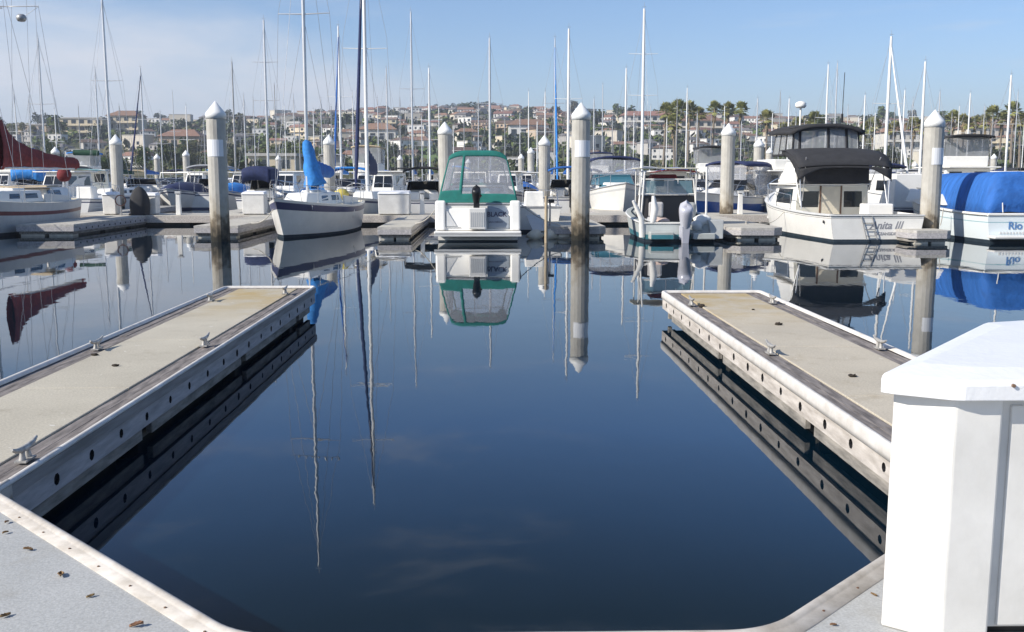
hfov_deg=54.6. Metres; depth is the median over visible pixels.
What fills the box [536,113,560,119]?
house
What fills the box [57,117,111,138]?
building
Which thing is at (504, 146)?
sailboat
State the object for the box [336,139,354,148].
house
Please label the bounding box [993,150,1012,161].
tree
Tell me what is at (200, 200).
motorboat
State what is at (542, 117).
house
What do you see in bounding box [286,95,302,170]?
sailboat
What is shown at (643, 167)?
motorboat
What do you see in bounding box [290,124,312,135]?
house
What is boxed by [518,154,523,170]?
piling
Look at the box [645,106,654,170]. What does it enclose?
sailboat
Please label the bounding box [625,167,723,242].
fishing skiff
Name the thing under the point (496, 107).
hill houses
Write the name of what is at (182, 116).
house
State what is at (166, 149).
tree
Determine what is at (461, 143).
house
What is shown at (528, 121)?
sailboat
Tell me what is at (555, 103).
sailboat
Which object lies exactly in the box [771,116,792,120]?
house
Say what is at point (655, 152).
house
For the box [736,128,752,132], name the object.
house
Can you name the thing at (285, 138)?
sailboat
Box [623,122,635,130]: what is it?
house
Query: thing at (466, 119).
house
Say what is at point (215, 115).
piling
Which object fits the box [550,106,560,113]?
tree
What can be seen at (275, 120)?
sailboat
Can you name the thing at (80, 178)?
motorboat
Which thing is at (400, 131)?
sailboat
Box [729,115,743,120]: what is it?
house
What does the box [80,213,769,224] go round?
marina walkway
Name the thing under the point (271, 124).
house
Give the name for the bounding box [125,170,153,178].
motorboat
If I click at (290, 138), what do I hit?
house
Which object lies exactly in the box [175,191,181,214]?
power pedestal
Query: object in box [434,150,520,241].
cabin cruiser
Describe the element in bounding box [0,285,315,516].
finger dock
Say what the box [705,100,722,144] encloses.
palm tree
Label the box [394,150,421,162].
house
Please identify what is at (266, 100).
sailboat
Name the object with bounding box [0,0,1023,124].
sky
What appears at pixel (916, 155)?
house
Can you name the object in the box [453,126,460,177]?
sailboat
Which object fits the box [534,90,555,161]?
sailboat
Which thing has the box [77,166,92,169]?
motorboat
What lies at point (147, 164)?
tree
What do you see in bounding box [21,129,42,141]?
house
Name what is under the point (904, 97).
sailboat
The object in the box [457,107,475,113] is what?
house
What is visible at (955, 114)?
palm tree
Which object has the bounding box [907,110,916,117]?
tree
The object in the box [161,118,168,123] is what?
house
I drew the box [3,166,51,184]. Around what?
motorboat
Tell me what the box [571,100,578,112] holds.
tree
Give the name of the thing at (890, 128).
palm tree
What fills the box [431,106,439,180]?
sailboat
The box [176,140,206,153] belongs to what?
tree
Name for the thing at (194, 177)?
motorboat
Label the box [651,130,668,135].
house
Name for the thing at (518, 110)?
house
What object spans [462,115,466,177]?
sailboat
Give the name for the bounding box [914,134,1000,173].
motorboat
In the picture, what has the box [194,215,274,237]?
finger dock
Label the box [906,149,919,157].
house
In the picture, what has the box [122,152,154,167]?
house
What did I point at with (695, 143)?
sailboat
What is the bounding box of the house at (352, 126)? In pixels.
[343,124,363,130]
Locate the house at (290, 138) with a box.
[283,136,298,143]
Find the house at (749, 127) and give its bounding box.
[742,124,758,130]
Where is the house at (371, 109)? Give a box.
[362,107,376,111]
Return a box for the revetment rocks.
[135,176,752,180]
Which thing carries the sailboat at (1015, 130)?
on the water
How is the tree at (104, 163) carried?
on the hillside terrain at (349, 176)
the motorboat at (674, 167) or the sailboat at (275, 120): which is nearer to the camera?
the motorboat at (674, 167)
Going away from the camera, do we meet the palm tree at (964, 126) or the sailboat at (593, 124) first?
the sailboat at (593, 124)
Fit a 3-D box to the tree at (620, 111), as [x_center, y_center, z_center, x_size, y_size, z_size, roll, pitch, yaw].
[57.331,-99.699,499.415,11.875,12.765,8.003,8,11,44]
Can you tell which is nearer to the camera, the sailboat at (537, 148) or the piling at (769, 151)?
the piling at (769, 151)
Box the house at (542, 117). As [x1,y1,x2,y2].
[537,116,551,120]
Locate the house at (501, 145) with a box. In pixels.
[492,142,511,149]
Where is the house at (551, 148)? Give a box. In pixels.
[534,146,555,162]
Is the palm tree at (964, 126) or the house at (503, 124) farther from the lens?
the house at (503, 124)
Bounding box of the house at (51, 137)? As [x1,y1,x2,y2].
[47,134,67,141]
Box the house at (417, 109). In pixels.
[413,107,423,111]
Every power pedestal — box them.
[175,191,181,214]
[419,191,424,214]
[548,199,553,225]
[737,191,743,213]
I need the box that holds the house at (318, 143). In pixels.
[308,139,323,147]
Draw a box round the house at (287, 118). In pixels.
[279,116,295,124]
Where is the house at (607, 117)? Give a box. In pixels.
[601,115,616,121]
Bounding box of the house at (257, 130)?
[253,128,269,135]
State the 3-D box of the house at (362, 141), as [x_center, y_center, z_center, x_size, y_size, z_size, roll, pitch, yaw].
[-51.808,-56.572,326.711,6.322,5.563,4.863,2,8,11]
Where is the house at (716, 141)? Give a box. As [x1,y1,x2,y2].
[700,138,720,145]
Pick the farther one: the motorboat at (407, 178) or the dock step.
the motorboat at (407, 178)
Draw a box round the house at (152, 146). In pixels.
[148,142,165,152]
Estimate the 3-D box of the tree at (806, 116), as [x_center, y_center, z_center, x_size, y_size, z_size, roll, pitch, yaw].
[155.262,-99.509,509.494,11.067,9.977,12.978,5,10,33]
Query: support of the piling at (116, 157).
in the water
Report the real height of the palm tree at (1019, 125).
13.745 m
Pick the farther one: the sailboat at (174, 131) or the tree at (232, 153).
the tree at (232, 153)
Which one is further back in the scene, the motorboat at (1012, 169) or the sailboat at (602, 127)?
the sailboat at (602, 127)
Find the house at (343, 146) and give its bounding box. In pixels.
[318,144,348,150]
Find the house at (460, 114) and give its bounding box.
[454,112,471,119]
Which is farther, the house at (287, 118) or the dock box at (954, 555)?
the house at (287, 118)
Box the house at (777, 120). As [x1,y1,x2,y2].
[764,118,785,124]
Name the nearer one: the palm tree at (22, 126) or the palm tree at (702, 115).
the palm tree at (702, 115)
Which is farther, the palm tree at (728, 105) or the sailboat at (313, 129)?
the palm tree at (728, 105)
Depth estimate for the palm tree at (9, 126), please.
369.15 m
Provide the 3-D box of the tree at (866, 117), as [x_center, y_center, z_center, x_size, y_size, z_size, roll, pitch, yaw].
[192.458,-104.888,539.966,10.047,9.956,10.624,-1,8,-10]
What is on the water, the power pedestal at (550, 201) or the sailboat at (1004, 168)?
the sailboat at (1004, 168)
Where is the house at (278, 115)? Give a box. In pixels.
[272,113,286,119]
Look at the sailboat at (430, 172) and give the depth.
71.17 m
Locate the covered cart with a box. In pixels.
[129,186,150,214]
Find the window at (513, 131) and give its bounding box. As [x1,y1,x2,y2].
[511,129,516,135]
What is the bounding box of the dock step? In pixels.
[526,215,569,239]
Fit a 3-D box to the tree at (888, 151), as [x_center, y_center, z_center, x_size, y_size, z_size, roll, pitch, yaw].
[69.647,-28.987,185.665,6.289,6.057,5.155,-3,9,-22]
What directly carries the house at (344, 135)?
on the hillside terrain at (349, 176)
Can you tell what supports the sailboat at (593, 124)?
on the water
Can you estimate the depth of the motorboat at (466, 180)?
59.18 m
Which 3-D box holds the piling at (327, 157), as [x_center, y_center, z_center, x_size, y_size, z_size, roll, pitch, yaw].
[-9.791,-7.094,53.337,0.630,5.235,0.630,-5,9,-34]
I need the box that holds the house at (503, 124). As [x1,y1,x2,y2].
[496,120,513,131]
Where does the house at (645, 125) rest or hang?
on the hillside terrain at (349, 176)
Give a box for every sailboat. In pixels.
[0,0,81,235]
[9,94,25,144]
[22,97,40,146]
[26,32,67,156]
[49,109,63,147]
[78,106,80,149]
[87,67,109,169]
[89,0,149,208]
[114,108,134,175]
[130,66,162,178]
[153,113,174,177]
[170,92,182,177]
[179,106,194,151]
[198,114,206,171]
[223,61,249,180]
[236,93,256,166]
[251,99,257,165]
[252,15,284,169]
[269,0,364,237]
[274,84,276,156]
[279,106,294,170]
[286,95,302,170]
[298,117,300,170]
[311,108,316,149]
[314,99,328,159]
[326,26,354,178]
[327,110,334,137]
[339,0,399,213]
[348,92,354,178]
[376,95,378,145]
[377,68,398,169]
[393,103,409,175]
[397,12,428,182]
[414,68,440,193]
[414,113,428,180]
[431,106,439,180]
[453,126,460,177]
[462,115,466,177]
[471,99,486,178]
[473,33,506,181]
[499,133,510,170]
[512,117,527,169]
[527,90,529,171]
[529,121,538,185]
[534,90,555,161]
[538,36,569,184]
[550,28,581,191]
[590,97,602,151]
[595,83,609,151]
[604,115,620,171]
[612,64,636,171]
[623,3,659,186]
[626,119,640,169]
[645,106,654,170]
[658,122,673,169]
[673,84,696,170]
[675,96,677,169]
[687,109,703,178]
[734,121,749,177]
[742,99,766,174]
[766,113,773,148]
[772,90,784,158]
[781,95,794,158]
[814,62,837,123]
[827,63,844,123]
[860,91,874,166]
[865,32,908,173]
[865,110,881,166]
[888,90,914,173]
[888,110,900,162]
[895,59,933,173]
[899,96,918,168]
[935,92,946,134]
[958,92,977,133]
[978,106,989,146]
[987,119,1001,165]
[990,72,1023,170]
[1010,88,1022,167]
[1021,131,1023,167]
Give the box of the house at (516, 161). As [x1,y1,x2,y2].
[499,157,517,168]
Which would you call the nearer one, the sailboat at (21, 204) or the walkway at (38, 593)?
the walkway at (38, 593)
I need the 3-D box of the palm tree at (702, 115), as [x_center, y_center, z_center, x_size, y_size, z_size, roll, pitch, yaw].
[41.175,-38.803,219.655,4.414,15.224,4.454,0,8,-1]
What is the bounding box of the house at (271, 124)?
[261,122,278,128]
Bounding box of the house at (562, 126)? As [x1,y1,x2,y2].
[557,123,566,131]
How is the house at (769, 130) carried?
on the hillside terrain at (349, 176)
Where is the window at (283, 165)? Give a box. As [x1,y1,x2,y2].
[281,160,288,167]
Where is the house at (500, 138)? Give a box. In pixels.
[495,136,516,142]
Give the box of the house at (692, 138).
[683,136,701,143]
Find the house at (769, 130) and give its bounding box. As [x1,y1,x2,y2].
[762,129,775,135]
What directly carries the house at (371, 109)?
on the hillside terrain at (349, 176)
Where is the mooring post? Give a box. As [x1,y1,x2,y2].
[543,196,549,242]
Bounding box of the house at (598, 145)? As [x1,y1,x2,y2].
[569,135,605,152]
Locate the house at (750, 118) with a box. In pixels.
[744,116,763,122]
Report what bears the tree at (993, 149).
on the hillside terrain at (349, 176)
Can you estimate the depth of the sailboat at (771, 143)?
107.57 m
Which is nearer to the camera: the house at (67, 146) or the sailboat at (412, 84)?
the sailboat at (412, 84)
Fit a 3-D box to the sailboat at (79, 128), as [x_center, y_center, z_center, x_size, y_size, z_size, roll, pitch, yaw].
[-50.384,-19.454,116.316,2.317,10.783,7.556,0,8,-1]
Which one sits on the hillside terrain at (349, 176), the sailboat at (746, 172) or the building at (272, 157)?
the building at (272, 157)
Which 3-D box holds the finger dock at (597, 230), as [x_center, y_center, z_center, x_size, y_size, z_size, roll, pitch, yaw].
[2.053,-3.290,37.300,1.913,0.617,9.305,0,8,-1]
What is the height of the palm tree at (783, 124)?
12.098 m
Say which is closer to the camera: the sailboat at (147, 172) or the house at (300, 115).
the sailboat at (147, 172)
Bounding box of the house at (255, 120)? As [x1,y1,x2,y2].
[247,119,261,122]
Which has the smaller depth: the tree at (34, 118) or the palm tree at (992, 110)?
the palm tree at (992, 110)
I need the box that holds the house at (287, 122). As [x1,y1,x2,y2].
[285,121,303,128]
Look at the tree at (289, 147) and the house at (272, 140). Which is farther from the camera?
the house at (272, 140)
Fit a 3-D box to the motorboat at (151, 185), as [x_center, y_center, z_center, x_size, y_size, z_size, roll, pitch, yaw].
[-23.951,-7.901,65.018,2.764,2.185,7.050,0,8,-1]
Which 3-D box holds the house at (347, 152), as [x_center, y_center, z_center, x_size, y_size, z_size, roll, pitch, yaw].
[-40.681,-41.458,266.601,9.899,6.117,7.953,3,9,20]
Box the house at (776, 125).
[770,122,789,128]
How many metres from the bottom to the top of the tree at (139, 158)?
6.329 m
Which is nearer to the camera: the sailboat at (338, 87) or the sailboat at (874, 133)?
the sailboat at (338, 87)
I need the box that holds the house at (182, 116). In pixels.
[169,114,192,126]
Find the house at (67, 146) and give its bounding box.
[55,142,75,153]
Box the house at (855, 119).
[850,117,861,122]
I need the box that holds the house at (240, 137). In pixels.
[233,134,249,144]
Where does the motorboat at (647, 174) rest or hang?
on the water
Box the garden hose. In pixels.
[114,194,125,214]
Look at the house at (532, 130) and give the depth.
371.14 m
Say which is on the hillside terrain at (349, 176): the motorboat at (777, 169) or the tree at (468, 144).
the tree at (468, 144)
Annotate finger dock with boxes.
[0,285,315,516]
[16,216,146,235]
[86,206,175,212]
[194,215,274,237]
[229,209,242,212]
[377,215,428,239]
[543,215,605,238]
[590,208,624,212]
[661,290,916,494]
[708,215,781,240]
[733,209,763,212]
[896,228,950,243]
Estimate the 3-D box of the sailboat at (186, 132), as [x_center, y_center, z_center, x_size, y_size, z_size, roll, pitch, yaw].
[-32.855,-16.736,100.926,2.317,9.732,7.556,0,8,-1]
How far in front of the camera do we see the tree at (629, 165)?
166.15 m
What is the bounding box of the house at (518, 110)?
[511,109,523,112]
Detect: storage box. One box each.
[101,192,120,214]
[147,192,159,214]
[241,191,267,214]
[377,190,410,214]
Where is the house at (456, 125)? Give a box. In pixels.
[453,123,465,128]
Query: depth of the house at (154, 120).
592.09 m
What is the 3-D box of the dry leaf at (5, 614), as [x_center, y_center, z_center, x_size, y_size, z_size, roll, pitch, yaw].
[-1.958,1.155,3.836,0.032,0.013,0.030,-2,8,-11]
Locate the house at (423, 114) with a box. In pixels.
[413,112,425,119]
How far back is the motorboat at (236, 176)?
70.30 m
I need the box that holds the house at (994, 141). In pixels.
[992,134,1014,148]
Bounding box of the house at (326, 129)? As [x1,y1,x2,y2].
[323,124,342,135]
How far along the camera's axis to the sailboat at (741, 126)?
100.74 m
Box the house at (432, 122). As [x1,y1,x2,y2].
[422,119,439,125]
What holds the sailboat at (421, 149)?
on the water
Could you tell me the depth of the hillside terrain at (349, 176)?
302.33 m
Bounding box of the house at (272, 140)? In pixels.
[269,138,287,145]
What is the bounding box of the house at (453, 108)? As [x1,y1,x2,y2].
[448,107,457,112]
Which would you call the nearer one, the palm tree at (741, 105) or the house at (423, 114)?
the palm tree at (741, 105)
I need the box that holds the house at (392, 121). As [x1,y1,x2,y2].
[381,117,398,125]
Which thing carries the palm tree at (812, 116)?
on the hillside terrain at (349, 176)
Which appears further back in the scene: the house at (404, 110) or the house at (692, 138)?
the house at (404, 110)
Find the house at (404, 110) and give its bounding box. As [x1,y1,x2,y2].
[398,107,408,113]
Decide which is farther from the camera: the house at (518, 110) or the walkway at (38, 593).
the house at (518, 110)
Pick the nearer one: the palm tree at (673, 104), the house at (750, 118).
the palm tree at (673, 104)
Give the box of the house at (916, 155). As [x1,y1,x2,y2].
[912,151,918,165]
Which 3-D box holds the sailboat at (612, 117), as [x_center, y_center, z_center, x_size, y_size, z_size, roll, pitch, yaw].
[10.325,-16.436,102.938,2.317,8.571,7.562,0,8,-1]
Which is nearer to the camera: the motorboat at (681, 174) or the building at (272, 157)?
the motorboat at (681, 174)
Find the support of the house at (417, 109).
on the hillside terrain at (349, 176)
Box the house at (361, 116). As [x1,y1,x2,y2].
[337,111,362,121]
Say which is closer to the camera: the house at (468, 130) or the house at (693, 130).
the house at (468, 130)
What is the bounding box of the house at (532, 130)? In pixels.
[525,126,555,138]
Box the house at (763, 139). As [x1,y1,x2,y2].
[755,136,775,147]
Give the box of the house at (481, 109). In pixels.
[476,107,486,113]
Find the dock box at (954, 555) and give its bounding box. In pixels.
[881,320,1023,631]
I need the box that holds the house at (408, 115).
[405,113,419,120]
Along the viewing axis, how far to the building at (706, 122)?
414.77 m
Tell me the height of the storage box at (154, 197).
0.939 m
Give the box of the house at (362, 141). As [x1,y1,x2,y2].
[344,136,364,144]
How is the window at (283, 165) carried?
in the building at (272, 157)
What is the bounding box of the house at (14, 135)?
[13,134,20,142]
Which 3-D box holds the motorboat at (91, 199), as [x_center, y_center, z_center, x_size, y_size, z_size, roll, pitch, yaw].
[-21.029,-5.929,49.129,2.764,2.752,5.691,0,8,-1]
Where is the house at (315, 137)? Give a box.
[300,136,325,140]
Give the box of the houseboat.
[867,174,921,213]
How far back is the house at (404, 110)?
616.13 m
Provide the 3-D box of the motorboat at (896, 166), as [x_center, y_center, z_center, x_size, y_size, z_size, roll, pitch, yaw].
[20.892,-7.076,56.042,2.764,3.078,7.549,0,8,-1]
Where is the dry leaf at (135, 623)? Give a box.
[129,620,143,626]
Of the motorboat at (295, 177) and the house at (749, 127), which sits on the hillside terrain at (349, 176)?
the house at (749, 127)
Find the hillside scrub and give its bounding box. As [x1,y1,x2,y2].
[5,107,1023,176]
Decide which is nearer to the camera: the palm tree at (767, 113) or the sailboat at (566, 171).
the sailboat at (566, 171)
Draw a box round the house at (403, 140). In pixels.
[391,136,414,149]
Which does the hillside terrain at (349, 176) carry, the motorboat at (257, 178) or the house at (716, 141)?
the house at (716, 141)
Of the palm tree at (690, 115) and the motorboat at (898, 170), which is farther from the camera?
the palm tree at (690, 115)
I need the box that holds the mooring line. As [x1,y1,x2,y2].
[521,205,560,224]
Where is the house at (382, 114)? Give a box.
[373,112,390,119]
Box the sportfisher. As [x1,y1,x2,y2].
[764,72,925,241]
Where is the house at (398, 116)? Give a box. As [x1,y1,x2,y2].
[384,115,401,118]
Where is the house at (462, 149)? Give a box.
[452,147,480,162]
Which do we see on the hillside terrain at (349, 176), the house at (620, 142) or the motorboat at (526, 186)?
the house at (620, 142)
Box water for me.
[0,209,1023,631]
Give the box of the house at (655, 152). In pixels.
[652,143,672,159]
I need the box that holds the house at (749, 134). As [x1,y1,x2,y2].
[736,132,758,140]
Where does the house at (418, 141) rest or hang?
on the hillside terrain at (349, 176)
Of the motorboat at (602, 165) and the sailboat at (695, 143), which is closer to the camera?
the motorboat at (602, 165)
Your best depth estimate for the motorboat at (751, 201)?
49.44 m
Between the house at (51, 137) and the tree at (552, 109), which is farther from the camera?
the tree at (552, 109)
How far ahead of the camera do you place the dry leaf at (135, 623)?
3.75 m
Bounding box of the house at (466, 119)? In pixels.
[458,117,476,125]
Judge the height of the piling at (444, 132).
5.344 m
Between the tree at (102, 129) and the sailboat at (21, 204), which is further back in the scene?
the tree at (102, 129)
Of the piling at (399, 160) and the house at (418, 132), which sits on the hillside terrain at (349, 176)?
the house at (418, 132)
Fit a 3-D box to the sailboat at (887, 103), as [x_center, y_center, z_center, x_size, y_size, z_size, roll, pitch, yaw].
[22.256,-11.437,59.460,2.626,10.911,8.562,0,8,-1]
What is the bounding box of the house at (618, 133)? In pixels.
[594,130,622,145]
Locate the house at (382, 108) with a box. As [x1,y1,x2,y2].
[375,106,388,112]
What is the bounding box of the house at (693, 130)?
[690,127,719,138]
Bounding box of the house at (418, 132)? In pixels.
[408,130,428,137]
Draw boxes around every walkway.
[0,479,906,631]
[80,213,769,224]
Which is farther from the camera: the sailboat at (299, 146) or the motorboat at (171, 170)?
the motorboat at (171, 170)
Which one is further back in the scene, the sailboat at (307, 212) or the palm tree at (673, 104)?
the palm tree at (673, 104)
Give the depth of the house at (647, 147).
307.14 m
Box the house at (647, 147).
[637,140,659,154]
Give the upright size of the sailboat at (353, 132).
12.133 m
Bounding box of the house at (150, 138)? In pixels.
[122,134,153,149]
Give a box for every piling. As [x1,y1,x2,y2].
[51,147,59,155]
[109,134,124,208]
[154,154,160,178]
[182,150,189,181]
[205,101,229,241]
[275,156,281,170]
[323,134,335,191]
[397,155,402,170]
[437,122,452,193]
[465,159,470,178]
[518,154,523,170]
[527,148,534,171]
[538,135,549,202]
[571,103,590,240]
[719,123,735,213]
[753,138,763,178]
[766,147,772,159]
[912,162,917,168]
[920,110,944,228]
[990,154,996,169]
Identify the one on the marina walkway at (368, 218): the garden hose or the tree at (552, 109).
the garden hose
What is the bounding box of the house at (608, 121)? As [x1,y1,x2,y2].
[598,120,610,125]
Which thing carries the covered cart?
on the marina walkway at (368, 218)
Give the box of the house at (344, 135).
[338,129,354,140]
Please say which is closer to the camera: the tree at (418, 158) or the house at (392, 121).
the tree at (418, 158)
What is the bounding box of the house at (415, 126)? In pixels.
[407,124,426,131]
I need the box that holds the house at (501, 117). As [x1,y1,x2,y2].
[493,115,510,121]
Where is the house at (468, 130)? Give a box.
[454,128,482,140]
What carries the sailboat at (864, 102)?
on the water
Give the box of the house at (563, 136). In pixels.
[558,133,571,144]
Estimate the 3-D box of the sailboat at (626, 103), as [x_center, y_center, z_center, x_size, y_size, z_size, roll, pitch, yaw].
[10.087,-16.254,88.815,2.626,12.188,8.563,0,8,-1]
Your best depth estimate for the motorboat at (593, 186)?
68.37 m
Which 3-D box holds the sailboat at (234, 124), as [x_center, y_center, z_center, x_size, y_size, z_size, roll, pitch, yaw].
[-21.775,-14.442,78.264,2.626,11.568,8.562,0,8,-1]
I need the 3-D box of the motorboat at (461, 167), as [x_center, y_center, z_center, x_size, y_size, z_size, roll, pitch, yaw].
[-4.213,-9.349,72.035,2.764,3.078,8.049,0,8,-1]
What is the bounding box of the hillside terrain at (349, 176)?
[21,114,1023,180]
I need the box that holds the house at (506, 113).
[493,111,514,119]
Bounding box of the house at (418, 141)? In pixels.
[406,135,433,145]
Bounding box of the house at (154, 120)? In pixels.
[147,118,161,122]
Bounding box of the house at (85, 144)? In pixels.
[78,138,106,148]
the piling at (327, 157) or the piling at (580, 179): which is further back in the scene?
the piling at (327, 157)
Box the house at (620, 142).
[613,140,636,149]
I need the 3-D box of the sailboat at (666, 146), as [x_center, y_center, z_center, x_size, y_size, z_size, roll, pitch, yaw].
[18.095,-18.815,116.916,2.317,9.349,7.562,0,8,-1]
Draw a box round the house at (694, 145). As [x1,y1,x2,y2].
[689,140,709,152]
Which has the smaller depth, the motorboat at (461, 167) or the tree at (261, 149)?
the motorboat at (461, 167)
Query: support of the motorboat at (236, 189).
on the water
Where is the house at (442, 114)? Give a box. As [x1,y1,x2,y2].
[435,113,449,119]
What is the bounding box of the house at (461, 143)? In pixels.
[456,141,486,149]
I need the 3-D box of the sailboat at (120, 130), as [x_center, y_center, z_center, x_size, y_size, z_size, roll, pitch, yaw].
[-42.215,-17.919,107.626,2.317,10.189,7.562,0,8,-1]
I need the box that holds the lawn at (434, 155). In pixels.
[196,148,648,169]
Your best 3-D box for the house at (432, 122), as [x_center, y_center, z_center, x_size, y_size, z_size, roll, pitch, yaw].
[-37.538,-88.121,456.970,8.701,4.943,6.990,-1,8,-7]
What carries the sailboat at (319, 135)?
on the water
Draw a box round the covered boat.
[906,171,1023,242]
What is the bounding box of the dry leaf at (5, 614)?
[0,612,10,616]
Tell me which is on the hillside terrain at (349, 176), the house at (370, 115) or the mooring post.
the house at (370, 115)
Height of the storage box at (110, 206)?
0.969 m
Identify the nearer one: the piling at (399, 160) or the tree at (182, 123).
the piling at (399, 160)
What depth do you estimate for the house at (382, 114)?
500.24 m
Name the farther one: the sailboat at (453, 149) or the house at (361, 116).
the house at (361, 116)
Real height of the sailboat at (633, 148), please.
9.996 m
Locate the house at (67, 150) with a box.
[65,149,84,156]
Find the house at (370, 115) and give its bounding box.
[363,113,375,117]
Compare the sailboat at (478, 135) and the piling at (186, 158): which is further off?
the sailboat at (478, 135)
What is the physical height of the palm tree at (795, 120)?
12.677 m
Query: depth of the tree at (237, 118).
428.60 m
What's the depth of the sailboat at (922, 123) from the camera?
64.95 m
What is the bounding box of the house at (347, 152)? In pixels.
[343,150,351,157]
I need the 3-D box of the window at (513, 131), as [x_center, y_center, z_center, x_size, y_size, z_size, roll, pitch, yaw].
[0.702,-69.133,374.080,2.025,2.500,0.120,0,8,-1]
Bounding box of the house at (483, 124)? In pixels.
[471,120,491,129]
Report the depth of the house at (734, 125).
442.46 m
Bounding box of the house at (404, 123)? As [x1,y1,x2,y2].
[398,122,420,126]
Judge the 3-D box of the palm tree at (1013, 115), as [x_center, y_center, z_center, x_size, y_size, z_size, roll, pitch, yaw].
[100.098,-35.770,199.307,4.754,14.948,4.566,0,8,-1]
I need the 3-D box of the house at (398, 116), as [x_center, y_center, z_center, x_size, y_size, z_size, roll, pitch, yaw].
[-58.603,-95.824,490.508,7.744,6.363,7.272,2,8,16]
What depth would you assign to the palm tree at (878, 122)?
212.73 m
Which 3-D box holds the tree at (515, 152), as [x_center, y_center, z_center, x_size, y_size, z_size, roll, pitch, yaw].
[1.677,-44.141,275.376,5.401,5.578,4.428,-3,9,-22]
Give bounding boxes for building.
[17,124,53,134]
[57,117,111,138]
[104,111,146,134]
[157,129,206,148]
[246,153,303,170]
[359,123,397,141]
[507,119,549,135]
[618,111,671,127]
[678,116,723,135]
[875,125,949,151]
[954,122,1016,148]
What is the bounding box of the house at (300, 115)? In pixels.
[291,114,309,118]
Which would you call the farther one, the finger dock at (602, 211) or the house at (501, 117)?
the house at (501, 117)
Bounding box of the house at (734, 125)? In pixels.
[722,121,743,130]
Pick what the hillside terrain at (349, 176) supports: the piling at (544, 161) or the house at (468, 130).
the house at (468, 130)
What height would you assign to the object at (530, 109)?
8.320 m
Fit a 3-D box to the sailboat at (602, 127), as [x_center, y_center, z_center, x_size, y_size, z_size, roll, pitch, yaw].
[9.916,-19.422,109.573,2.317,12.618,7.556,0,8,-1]
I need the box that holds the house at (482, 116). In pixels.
[472,115,485,119]
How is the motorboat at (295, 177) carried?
on the water
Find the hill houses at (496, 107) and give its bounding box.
[268,104,1023,121]
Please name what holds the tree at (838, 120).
on the hillside terrain at (349, 176)
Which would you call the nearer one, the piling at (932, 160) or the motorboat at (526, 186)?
the piling at (932, 160)
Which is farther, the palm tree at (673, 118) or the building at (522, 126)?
the building at (522, 126)
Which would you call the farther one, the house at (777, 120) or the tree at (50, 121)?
the house at (777, 120)
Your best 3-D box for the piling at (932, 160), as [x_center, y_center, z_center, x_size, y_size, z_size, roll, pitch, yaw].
[13.360,-3.963,31.657,0.630,5.136,0.630,-1,8,-4]
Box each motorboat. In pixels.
[0,148,33,184]
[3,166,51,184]
[33,171,97,196]
[57,170,121,212]
[66,152,102,168]
[71,150,129,189]
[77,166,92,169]
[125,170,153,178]
[126,179,170,205]
[156,172,190,188]
[158,179,208,208]
[167,169,192,179]
[180,172,207,182]
[186,164,240,208]
[228,181,249,209]
[229,172,248,185]
[235,166,283,212]
[276,171,304,198]
[297,182,338,191]
[319,154,344,178]
[334,167,370,195]
[349,145,385,190]
[360,171,409,190]
[389,167,417,181]
[400,166,438,212]
[425,173,438,180]
[438,166,469,178]
[453,172,486,182]
[488,171,529,202]
[515,189,561,231]
[521,172,538,188]
[523,179,538,191]
[537,172,562,187]
[548,166,591,212]
[569,168,601,188]
[590,152,613,177]
[590,156,642,211]
[622,171,651,184]
[627,166,660,170]
[638,170,698,185]
[656,167,687,170]
[687,172,710,191]
[693,145,720,186]
[693,161,771,212]
[734,166,750,178]
[749,159,789,212]
[869,163,906,173]
[892,169,921,173]
[892,171,921,173]
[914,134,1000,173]
[996,168,1023,170]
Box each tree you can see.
[7,123,15,134]
[18,123,26,142]
[27,125,36,132]
[31,112,47,123]
[41,139,61,154]
[45,115,69,133]
[85,124,107,138]
[101,156,109,169]
[122,156,130,168]
[128,157,151,169]
[134,145,151,169]
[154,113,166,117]
[154,140,175,166]
[170,118,191,128]
[175,144,192,154]
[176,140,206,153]
[189,151,206,164]
[225,109,232,118]
[227,148,244,161]
[235,112,246,126]
[251,144,273,152]
[282,136,312,163]
[319,148,348,159]
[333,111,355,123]
[385,142,399,157]
[409,155,425,165]
[465,142,473,146]
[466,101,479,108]
[509,147,526,157]
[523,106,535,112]
[546,117,553,129]
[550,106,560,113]
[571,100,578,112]
[589,109,606,122]
[610,152,626,169]
[612,103,622,113]
[616,105,635,120]
[620,164,639,171]
[657,102,673,165]
[664,112,682,169]
[665,98,689,154]
[680,100,700,166]
[692,106,706,146]
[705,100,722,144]
[720,101,734,125]
[732,101,749,165]
[758,109,775,159]
[777,122,787,127]
[789,116,803,125]
[803,110,823,123]
[803,114,822,120]
[815,115,824,123]
[830,117,842,123]
[859,114,876,121]
[859,121,870,148]
[865,116,882,149]
[876,106,890,122]
[876,145,900,162]
[888,120,900,155]
[904,116,923,166]
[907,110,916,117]
[916,121,924,165]
[937,111,949,121]
[944,109,959,134]
[955,113,972,133]
[969,115,982,133]
[976,114,994,133]
[981,104,1001,164]
[988,142,998,161]
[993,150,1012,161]
[994,111,1010,159]
[1002,101,1023,167]
[1008,147,1023,165]
[1014,112,1023,167]
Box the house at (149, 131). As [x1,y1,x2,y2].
[140,129,155,135]
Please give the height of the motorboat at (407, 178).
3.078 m
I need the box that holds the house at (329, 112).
[326,110,337,117]
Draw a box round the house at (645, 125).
[644,124,660,129]
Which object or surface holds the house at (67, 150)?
on the hillside terrain at (349, 176)
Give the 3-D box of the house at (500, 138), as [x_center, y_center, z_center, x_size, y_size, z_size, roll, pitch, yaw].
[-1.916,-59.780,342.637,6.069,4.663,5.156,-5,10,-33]
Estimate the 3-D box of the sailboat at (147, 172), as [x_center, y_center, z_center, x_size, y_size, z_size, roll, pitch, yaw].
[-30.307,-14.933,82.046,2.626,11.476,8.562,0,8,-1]

